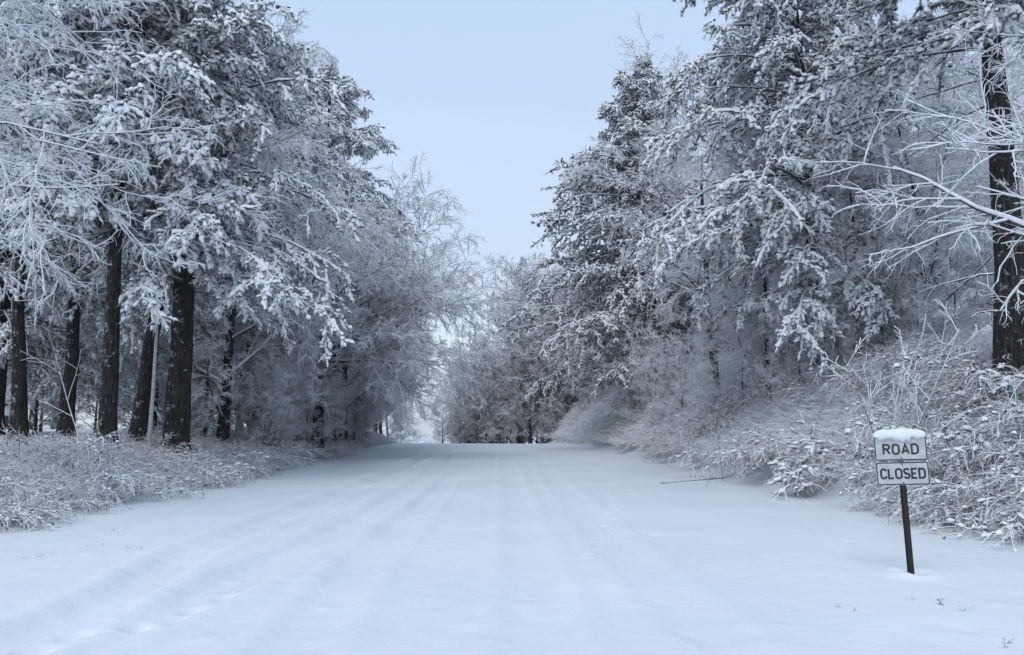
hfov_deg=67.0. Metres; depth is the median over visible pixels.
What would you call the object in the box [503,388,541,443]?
frosted thicket
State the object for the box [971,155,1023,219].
frosted thicket
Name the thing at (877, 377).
brush
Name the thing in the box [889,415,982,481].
brush
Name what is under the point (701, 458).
brush
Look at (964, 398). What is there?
brush
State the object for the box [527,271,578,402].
bare tree
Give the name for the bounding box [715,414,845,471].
brush
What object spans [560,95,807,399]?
frosted tree
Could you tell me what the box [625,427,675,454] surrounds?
brush
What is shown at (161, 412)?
frosted thicket
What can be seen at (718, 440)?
sapling
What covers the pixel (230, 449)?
brush
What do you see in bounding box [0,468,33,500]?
brush
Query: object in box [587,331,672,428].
frosted thicket
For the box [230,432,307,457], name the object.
brush
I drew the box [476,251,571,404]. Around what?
bare tree
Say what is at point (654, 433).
brush
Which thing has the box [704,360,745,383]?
brush
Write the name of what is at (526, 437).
frosted thicket
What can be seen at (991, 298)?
frosted thicket
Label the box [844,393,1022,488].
brush
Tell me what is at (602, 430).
brush
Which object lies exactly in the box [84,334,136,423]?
frosted thicket
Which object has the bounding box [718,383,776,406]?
brush
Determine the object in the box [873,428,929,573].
road closed sign
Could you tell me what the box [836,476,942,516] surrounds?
brush
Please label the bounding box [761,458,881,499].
brush
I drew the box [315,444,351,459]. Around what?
brush
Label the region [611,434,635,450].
brush
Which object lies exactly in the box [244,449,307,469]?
brush
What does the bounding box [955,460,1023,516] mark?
brush
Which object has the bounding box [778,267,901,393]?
frosted thicket
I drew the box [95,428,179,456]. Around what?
brush
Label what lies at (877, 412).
brush
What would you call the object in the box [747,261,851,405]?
frosted thicket
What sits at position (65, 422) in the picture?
frosted tree
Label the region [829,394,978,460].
brush
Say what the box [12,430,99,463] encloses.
brush
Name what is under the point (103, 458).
brush
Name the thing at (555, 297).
bare tree
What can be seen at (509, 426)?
frosted thicket
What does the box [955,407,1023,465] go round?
brush
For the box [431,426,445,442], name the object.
frosted thicket
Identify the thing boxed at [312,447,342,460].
brush
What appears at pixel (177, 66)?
pine tree
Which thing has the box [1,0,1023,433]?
sky
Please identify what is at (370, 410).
frosted tree
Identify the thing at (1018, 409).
brush
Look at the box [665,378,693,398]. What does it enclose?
brush
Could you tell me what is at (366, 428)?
frosted thicket
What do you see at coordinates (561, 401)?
frosted thicket
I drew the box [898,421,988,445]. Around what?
brush
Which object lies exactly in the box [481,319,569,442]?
bare tree
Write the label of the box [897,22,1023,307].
frosted thicket
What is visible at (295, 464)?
brush
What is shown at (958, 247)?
frosted thicket
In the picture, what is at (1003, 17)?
pine tree
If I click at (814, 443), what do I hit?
brush
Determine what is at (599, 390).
frosted thicket
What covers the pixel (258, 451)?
brush
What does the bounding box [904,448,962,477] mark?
brush
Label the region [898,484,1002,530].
brush
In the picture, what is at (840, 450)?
brush
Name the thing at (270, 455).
brush
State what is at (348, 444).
brush
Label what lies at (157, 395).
frosted thicket
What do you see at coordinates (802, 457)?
brush
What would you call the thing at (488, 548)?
snow covered road
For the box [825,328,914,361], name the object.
brush
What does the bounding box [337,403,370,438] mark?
frosted thicket
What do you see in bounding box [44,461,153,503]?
brush
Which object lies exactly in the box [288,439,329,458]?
brush
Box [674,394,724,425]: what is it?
brush
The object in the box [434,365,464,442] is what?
frosted thicket
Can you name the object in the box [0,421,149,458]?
brush
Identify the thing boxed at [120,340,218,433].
frosted thicket
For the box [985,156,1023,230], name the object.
frosted tree
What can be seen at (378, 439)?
frosted grass
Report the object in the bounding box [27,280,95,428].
frosted tree
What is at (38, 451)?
brush
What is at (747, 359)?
frosted tree
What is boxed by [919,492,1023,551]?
brush
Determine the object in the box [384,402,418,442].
frosted thicket
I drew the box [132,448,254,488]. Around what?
brush
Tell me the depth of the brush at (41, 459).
17.78 m
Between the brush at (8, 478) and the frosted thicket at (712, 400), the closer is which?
the brush at (8, 478)
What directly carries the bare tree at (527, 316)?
on the snow covered road
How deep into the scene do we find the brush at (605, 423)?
53.11 m
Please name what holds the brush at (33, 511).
on the snow covered ground at (752, 484)
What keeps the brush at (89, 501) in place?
on the snow covered ground at (752, 484)
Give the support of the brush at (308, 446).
on the snow covered ground at (752, 484)
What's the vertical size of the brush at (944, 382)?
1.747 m
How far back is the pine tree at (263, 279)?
25.30 m
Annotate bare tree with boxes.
[372,321,425,434]
[372,382,422,441]
[444,405,465,442]
[471,290,574,442]
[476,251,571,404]
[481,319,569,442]
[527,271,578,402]
[532,255,616,400]
[551,263,609,388]
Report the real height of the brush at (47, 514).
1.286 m
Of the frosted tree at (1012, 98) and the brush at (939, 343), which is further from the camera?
the frosted tree at (1012, 98)
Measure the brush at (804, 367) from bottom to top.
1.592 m
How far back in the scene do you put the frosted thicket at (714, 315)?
53.59 m
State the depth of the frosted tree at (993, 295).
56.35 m
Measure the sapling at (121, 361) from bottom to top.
5.150 m
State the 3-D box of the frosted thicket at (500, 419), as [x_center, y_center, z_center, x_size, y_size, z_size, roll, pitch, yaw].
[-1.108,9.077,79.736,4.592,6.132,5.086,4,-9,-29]
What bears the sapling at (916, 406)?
on the snow covered ground at (752, 484)
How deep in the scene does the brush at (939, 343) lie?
19.62 m
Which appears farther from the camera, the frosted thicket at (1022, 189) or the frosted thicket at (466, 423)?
the frosted thicket at (466, 423)
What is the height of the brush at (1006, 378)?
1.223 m
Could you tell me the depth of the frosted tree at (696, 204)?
60.78 m
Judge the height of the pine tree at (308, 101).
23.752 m
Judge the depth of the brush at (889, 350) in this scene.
21.73 m
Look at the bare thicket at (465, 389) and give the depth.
88.16 m
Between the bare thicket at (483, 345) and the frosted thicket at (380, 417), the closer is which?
the frosted thicket at (380, 417)
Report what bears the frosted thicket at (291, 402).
on the snow covered ground at (752, 484)
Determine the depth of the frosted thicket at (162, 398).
41.76 m
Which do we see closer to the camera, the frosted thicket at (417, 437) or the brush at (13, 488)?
the brush at (13, 488)
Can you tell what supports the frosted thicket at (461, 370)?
on the snow covered road
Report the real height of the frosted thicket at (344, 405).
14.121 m
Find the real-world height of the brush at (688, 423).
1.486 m
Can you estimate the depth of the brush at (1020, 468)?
12.84 m
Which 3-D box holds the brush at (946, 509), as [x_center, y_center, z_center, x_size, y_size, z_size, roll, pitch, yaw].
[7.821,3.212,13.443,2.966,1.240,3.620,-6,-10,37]
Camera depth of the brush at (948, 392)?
16.57 m
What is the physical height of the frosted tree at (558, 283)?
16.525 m
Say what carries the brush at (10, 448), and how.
on the snow covered ground at (752, 484)
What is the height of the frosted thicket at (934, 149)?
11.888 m
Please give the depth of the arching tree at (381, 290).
40.84 m
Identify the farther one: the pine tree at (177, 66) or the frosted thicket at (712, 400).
the frosted thicket at (712, 400)
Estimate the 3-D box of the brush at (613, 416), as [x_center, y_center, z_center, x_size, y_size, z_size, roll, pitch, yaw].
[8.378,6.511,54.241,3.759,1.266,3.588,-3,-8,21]
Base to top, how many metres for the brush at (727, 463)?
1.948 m
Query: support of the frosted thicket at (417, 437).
on the snow covered ground at (752, 484)
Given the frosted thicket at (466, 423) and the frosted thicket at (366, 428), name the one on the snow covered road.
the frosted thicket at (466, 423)
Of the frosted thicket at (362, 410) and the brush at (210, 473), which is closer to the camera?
the brush at (210, 473)
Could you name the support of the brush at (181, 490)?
on the snow covered ground at (752, 484)
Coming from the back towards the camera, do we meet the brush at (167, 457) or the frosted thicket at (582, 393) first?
the frosted thicket at (582, 393)
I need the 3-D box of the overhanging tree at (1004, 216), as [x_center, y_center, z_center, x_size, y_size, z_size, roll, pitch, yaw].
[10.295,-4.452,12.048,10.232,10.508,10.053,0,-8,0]
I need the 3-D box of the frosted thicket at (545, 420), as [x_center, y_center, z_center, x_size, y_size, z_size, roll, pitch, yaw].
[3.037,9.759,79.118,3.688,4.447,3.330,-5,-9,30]
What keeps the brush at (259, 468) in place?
on the snow covered ground at (752, 484)
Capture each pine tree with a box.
[0,0,274,453]
[0,10,209,435]
[46,0,363,457]
[199,48,368,432]
[294,57,429,443]
[498,52,719,408]
[632,0,962,386]
[777,0,1023,400]
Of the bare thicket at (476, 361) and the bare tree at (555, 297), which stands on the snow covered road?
the bare thicket at (476, 361)
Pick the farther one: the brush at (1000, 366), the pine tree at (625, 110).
the pine tree at (625, 110)
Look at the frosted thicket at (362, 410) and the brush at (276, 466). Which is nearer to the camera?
the brush at (276, 466)
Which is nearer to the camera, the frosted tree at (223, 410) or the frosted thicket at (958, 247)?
the frosted thicket at (958, 247)
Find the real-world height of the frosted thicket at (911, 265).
5.329 m
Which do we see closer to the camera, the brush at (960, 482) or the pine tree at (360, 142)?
the brush at (960, 482)
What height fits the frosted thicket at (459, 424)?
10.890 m
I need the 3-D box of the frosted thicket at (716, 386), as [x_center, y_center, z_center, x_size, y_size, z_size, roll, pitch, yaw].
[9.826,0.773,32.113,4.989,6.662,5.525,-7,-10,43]
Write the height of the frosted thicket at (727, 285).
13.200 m
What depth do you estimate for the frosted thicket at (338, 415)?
51.91 m
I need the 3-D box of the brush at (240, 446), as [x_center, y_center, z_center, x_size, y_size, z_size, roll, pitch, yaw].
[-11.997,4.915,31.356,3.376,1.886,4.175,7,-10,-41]
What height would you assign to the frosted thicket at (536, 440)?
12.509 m
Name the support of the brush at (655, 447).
on the snow covered ground at (752, 484)
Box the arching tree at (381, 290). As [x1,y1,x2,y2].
[238,193,544,449]
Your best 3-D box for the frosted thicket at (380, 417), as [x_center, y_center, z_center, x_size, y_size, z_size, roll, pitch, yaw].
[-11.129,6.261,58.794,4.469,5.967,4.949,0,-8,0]
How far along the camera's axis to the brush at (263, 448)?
32.87 m
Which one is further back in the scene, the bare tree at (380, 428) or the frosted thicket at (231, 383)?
the bare tree at (380, 428)
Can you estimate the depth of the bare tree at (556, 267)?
80.67 m
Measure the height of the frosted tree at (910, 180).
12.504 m
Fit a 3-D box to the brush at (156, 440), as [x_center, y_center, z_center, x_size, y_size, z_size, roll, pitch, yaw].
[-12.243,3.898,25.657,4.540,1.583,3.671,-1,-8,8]
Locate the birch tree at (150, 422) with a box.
[65,120,165,446]
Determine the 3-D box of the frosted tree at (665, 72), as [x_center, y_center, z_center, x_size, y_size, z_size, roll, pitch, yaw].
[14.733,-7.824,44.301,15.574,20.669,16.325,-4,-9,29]
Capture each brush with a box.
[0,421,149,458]
[0,423,73,449]
[0,423,92,474]
[0,439,28,453]
[0,449,109,505]
[0,450,70,481]
[0,451,51,500]
[0,461,58,525]
[0,463,78,528]
[0,467,146,517]
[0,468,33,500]
[0,482,79,533]
[0,482,89,528]
[1,421,134,462]
[1,423,79,448]
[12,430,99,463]
[17,446,161,499]
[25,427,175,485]
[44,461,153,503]
[61,436,145,473]
[82,441,212,482]
[83,418,158,438]
[84,463,208,501]
[91,444,206,487]
[92,424,201,450]
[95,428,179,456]
[123,427,221,464]
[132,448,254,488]
[133,440,269,478]
[133,444,257,488]
[141,440,234,473]
[153,457,244,488]
[154,428,238,453]
[192,441,281,480]
[196,425,259,452]
[201,436,260,463]
[206,431,273,451]
[216,432,283,454]
[216,441,278,459]
[218,445,267,474]
[222,449,272,475]
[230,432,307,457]
[232,441,301,460]
[241,445,293,469]
[242,450,289,474]
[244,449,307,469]
[247,435,325,466]
[256,440,314,460]
[272,454,314,469]
[278,440,322,458]
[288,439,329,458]
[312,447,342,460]
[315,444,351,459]
[316,442,342,457]
[324,441,361,456]
[327,442,354,456]
[597,425,614,440]
[601,412,630,434]
[604,414,624,424]
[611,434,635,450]
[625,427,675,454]
[631,390,666,407]
[636,438,685,460]
[638,397,671,422]
[641,443,669,451]
[642,432,676,447]
[646,424,669,439]
[660,423,713,454]
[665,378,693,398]
[666,440,719,467]
[670,410,713,435]
[673,413,723,437]
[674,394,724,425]
[676,445,766,480]
[693,399,755,436]
[702,417,794,481]
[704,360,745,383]
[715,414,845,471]
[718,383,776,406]
[738,430,792,456]
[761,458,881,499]
[763,349,808,378]
[765,408,896,469]
[768,372,861,413]
[769,444,855,481]
[775,423,868,479]
[777,354,860,391]
[782,440,895,489]
[808,336,950,401]
[817,436,868,462]
[823,445,990,508]
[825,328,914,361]
[829,345,953,397]
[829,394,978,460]
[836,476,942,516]
[842,376,963,436]
[843,319,973,381]
[844,323,948,365]
[844,352,920,389]
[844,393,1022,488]
[871,328,992,371]
[871,451,1023,533]
[871,495,978,524]
[876,485,1020,530]
[877,450,1019,524]
[885,345,1019,416]
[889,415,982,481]
[896,345,988,393]
[898,355,1006,404]
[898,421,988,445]
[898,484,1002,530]
[899,384,1023,426]
[904,335,991,369]
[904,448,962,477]
[915,438,1023,494]
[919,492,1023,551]
[920,476,968,502]
[926,389,1016,434]
[926,405,1023,483]
[926,418,1022,486]
[927,425,1023,475]
[932,374,1023,466]
[944,389,1023,441]
[946,380,1023,414]
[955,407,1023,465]
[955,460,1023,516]
[958,366,1023,404]
[964,438,1023,492]
[964,482,1019,526]
[967,461,1023,541]
[975,486,1023,536]
[991,403,1023,438]
[998,373,1023,410]
[1008,420,1023,447]
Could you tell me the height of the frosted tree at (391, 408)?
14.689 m
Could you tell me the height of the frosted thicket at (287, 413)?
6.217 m
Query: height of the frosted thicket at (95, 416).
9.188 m
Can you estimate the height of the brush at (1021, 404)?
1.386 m
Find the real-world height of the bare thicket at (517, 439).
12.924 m
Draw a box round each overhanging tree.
[0,0,240,319]
[783,0,1023,322]
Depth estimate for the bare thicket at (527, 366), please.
81.34 m
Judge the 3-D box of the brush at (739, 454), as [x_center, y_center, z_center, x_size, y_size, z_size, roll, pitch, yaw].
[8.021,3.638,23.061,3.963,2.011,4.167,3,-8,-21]
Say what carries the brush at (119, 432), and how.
on the snow covered ground at (752, 484)
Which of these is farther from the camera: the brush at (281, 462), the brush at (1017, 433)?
the brush at (281, 462)
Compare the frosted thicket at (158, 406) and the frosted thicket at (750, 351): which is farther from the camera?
the frosted thicket at (158, 406)
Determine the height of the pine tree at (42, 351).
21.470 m
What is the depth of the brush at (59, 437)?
21.22 m
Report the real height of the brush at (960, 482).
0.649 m
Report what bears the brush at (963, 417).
on the snow covered ground at (752, 484)
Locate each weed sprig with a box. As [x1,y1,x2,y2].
[911,593,943,605]
[999,637,1013,647]
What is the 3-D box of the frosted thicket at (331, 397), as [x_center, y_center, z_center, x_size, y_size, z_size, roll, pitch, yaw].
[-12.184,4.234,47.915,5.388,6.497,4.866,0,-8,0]
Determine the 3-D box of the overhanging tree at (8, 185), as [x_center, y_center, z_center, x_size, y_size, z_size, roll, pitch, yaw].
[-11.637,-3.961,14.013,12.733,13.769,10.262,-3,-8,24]
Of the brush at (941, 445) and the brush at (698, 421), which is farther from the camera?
the brush at (698, 421)
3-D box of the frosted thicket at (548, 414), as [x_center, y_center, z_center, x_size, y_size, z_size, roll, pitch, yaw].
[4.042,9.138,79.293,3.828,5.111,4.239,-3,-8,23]
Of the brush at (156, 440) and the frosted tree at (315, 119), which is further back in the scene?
the frosted tree at (315, 119)
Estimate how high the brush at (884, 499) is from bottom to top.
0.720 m
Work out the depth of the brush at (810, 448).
18.32 m
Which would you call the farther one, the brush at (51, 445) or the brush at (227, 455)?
the brush at (227, 455)
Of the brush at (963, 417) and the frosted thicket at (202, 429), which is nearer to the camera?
the brush at (963, 417)
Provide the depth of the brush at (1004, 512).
11.73 m
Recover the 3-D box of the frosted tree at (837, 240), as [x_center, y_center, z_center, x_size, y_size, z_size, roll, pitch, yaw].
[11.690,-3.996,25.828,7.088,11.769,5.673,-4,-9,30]
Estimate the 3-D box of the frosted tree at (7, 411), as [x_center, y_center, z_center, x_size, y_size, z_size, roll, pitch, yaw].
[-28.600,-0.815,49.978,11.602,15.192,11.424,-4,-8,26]
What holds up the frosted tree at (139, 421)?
on the snow covered ground at (752, 484)
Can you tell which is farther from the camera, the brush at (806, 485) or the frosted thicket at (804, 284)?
the frosted thicket at (804, 284)
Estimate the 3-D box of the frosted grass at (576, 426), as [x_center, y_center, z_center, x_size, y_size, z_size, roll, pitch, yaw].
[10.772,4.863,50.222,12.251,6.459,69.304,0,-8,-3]
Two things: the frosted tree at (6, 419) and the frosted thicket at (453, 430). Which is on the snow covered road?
the frosted thicket at (453, 430)
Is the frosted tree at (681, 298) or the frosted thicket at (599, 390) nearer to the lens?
the frosted tree at (681, 298)
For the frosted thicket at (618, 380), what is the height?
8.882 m
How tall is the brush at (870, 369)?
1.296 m
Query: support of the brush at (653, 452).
on the snow covered ground at (752, 484)
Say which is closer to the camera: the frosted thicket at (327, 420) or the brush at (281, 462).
the brush at (281, 462)
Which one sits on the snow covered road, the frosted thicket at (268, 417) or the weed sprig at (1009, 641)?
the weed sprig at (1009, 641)
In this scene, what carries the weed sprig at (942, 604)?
on the snow covered road
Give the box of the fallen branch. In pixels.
[661,467,740,483]
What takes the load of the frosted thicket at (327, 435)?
on the snow covered ground at (752, 484)
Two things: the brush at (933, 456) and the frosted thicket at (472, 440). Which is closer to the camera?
the brush at (933, 456)
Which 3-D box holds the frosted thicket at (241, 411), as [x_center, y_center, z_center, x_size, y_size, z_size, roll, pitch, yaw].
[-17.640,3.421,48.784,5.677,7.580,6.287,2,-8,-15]
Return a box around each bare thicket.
[446,313,512,442]
[447,305,516,442]
[453,335,501,442]
[456,347,504,442]
[470,330,525,442]
[489,379,505,443]
[497,292,576,442]
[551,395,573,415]
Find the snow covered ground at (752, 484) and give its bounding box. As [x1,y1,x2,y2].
[0,351,1023,553]
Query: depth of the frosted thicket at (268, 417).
34.76 m
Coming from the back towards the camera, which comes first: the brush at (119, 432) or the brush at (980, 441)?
the brush at (119, 432)
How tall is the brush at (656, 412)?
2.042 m
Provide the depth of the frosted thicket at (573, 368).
82.27 m
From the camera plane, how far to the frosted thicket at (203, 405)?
45.12 m
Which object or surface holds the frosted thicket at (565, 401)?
on the snow covered ground at (752, 484)
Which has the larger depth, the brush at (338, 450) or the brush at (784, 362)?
the brush at (338, 450)
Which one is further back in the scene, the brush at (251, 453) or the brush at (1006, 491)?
the brush at (251, 453)
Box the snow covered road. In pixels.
[0,440,1023,654]
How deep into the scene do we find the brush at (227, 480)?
21.79 m
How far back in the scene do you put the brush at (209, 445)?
29.39 m
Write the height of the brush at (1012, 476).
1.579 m
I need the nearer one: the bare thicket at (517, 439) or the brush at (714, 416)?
the brush at (714, 416)
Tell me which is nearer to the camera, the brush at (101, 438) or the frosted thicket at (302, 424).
the brush at (101, 438)
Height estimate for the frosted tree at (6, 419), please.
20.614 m
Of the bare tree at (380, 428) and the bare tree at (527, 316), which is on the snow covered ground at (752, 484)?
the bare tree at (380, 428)
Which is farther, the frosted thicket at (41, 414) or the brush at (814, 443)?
the frosted thicket at (41, 414)
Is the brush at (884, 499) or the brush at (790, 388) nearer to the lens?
the brush at (884, 499)
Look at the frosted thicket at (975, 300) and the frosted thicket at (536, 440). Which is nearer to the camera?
the frosted thicket at (975, 300)
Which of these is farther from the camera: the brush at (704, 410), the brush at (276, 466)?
the brush at (704, 410)
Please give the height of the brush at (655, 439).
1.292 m
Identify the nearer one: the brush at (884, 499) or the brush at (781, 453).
the brush at (884, 499)
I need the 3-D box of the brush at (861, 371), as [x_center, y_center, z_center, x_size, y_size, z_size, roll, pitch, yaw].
[11.340,1.273,22.224,5.555,2.046,4.550,4,-9,-27]
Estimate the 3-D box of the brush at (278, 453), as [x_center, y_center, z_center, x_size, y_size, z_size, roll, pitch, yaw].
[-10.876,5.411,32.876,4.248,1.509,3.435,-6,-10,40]
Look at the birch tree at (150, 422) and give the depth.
24.88 m
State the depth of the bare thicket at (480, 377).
86.96 m
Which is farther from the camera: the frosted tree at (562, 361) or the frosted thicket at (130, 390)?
the frosted tree at (562, 361)
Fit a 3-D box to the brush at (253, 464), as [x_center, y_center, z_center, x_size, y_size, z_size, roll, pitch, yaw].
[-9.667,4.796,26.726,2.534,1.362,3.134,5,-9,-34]
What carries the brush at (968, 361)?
on the snow covered ground at (752, 484)
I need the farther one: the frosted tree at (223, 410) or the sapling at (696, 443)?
the frosted tree at (223, 410)
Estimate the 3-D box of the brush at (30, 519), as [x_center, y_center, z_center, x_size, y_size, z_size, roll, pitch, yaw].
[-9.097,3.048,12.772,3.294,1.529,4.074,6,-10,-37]
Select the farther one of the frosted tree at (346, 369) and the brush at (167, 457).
the frosted tree at (346, 369)
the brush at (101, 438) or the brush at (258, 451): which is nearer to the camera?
the brush at (101, 438)
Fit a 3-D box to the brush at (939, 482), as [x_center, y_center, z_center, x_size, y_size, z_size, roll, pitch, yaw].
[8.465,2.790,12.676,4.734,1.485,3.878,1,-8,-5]
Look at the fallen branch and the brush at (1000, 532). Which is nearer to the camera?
the brush at (1000, 532)
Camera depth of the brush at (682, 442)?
34.02 m
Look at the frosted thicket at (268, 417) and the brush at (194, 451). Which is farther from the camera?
the frosted thicket at (268, 417)
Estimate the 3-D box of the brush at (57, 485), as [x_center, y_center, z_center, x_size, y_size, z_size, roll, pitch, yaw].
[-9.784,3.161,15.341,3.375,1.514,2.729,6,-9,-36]
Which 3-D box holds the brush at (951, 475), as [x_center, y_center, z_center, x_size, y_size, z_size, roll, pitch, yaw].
[8.396,2.802,14.091,4.211,1.871,3.405,3,-8,-20]
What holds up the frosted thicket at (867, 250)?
on the snow covered ground at (752, 484)
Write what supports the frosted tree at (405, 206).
on the snow covered ground at (752, 484)
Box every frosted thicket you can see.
[6,256,138,434]
[8,260,119,431]
[34,279,213,426]
[34,304,139,432]
[57,177,316,433]
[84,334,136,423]
[119,310,241,435]
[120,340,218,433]
[123,329,216,430]
[124,221,302,433]
[127,322,244,432]
[142,285,319,438]
[202,210,363,439]
[213,338,306,445]
[213,357,265,430]
[231,327,336,447]
[232,349,314,444]
[235,334,339,447]
[261,338,348,447]
[281,342,359,442]
[283,305,366,433]
[292,363,354,439]
[297,380,362,443]
[300,385,346,435]
[336,366,367,440]
[336,372,389,441]
[337,363,393,443]
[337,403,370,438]
[348,381,394,441]
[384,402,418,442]
[401,421,421,442]
[415,378,463,442]
[419,433,435,442]
[420,332,504,442]
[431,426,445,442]
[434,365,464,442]
[435,346,505,442]
[439,382,483,442]
[444,389,477,442]
[447,379,496,442]
[450,383,502,442]
[476,409,501,442]
[478,386,516,442]
[496,395,528,442]
[500,331,567,442]
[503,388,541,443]
[514,400,539,442]
[525,402,554,442]
[530,354,573,421]
[535,394,565,438]
[538,374,579,417]
[551,317,588,400]
[561,345,604,413]
[578,345,620,400]
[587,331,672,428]
[601,297,707,422]
[603,333,651,394]
[628,302,735,427]
[666,172,795,347]
[670,326,753,431]
[673,268,793,418]
[683,202,748,354]
[700,270,807,410]
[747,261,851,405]
[769,63,1023,329]
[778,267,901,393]
[779,43,1019,330]
[811,191,974,357]
[837,57,1023,328]
[863,186,989,341]
[871,170,993,344]
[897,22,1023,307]
[900,1,1023,333]
[912,96,1023,253]
[920,171,993,332]
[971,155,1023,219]
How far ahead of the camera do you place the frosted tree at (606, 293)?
74.33 m
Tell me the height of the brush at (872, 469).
1.474 m
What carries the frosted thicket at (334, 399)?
on the snow covered ground at (752, 484)
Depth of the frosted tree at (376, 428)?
79.22 m
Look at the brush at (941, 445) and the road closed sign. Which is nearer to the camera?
the road closed sign
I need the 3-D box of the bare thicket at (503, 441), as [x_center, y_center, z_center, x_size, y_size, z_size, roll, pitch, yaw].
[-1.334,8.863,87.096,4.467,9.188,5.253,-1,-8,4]
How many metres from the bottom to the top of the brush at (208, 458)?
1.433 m
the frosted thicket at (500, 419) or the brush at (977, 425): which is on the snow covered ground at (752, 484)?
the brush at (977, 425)
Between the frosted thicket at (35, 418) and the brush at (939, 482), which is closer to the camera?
the brush at (939, 482)
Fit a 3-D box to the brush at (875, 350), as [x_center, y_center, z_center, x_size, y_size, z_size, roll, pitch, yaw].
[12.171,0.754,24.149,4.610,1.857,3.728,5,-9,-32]
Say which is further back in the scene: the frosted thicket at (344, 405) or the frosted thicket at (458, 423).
the frosted thicket at (458, 423)
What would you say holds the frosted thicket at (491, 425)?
on the snow covered road
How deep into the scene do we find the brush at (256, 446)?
33.20 m
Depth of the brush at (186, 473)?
20.67 m
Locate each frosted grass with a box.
[0,428,401,507]
[540,314,1023,493]
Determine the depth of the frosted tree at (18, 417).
27.81 m
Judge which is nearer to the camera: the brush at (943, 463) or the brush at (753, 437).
the brush at (943, 463)
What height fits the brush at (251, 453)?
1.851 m
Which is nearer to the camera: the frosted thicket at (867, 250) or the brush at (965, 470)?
the brush at (965, 470)
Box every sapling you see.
[20,307,143,439]
[666,410,727,487]
[695,407,727,480]
[824,298,989,461]
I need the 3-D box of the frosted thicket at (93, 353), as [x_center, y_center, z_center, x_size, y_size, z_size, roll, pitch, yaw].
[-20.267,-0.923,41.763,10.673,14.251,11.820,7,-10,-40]
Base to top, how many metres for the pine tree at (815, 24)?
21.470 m
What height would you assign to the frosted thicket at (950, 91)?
13.806 m
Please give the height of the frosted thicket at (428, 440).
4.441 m
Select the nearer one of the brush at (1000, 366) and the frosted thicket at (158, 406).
the brush at (1000, 366)
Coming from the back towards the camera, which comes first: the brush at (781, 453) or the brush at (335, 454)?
the brush at (335, 454)
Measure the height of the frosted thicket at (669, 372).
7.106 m
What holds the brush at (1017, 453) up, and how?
on the snow covered ground at (752, 484)
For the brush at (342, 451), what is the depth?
44.10 m
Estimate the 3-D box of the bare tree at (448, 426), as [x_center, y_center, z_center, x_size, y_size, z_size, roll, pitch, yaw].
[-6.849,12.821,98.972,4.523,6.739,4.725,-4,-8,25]
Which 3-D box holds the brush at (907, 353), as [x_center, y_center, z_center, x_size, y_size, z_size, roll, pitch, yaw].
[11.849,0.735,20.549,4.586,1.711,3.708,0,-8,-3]
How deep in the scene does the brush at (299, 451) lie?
34.44 m
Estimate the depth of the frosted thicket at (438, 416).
80.75 m
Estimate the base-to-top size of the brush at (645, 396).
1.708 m
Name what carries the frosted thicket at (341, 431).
on the snow covered ground at (752, 484)
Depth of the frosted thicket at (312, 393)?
36.55 m
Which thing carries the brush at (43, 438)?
on the snow covered ground at (752, 484)
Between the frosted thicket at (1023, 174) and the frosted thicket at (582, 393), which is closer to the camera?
the frosted thicket at (1023, 174)
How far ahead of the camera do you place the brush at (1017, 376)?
13.97 m
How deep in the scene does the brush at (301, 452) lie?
36.06 m
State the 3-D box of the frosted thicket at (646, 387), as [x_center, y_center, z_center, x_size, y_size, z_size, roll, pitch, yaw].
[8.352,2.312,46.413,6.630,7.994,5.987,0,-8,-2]
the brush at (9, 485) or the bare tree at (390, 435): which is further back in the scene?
the bare tree at (390, 435)
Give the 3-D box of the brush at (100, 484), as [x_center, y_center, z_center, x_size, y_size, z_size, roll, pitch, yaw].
[-9.904,3.457,17.661,3.820,1.500,3.089,0,-8,2]
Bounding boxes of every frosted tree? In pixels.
[0,2,290,443]
[0,7,137,439]
[5,179,128,428]
[5,244,130,429]
[9,0,387,445]
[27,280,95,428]
[79,133,399,442]
[141,70,382,440]
[257,142,463,422]
[317,166,476,440]
[336,272,386,428]
[338,290,434,437]
[354,349,435,432]
[531,246,618,398]
[550,204,651,379]
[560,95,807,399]
[584,241,688,352]
[607,159,732,352]
[608,8,911,330]
[640,72,860,406]
[641,136,799,353]
[744,0,972,360]
[782,14,1023,327]
[812,10,1023,334]
[957,135,1023,327]
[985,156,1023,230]

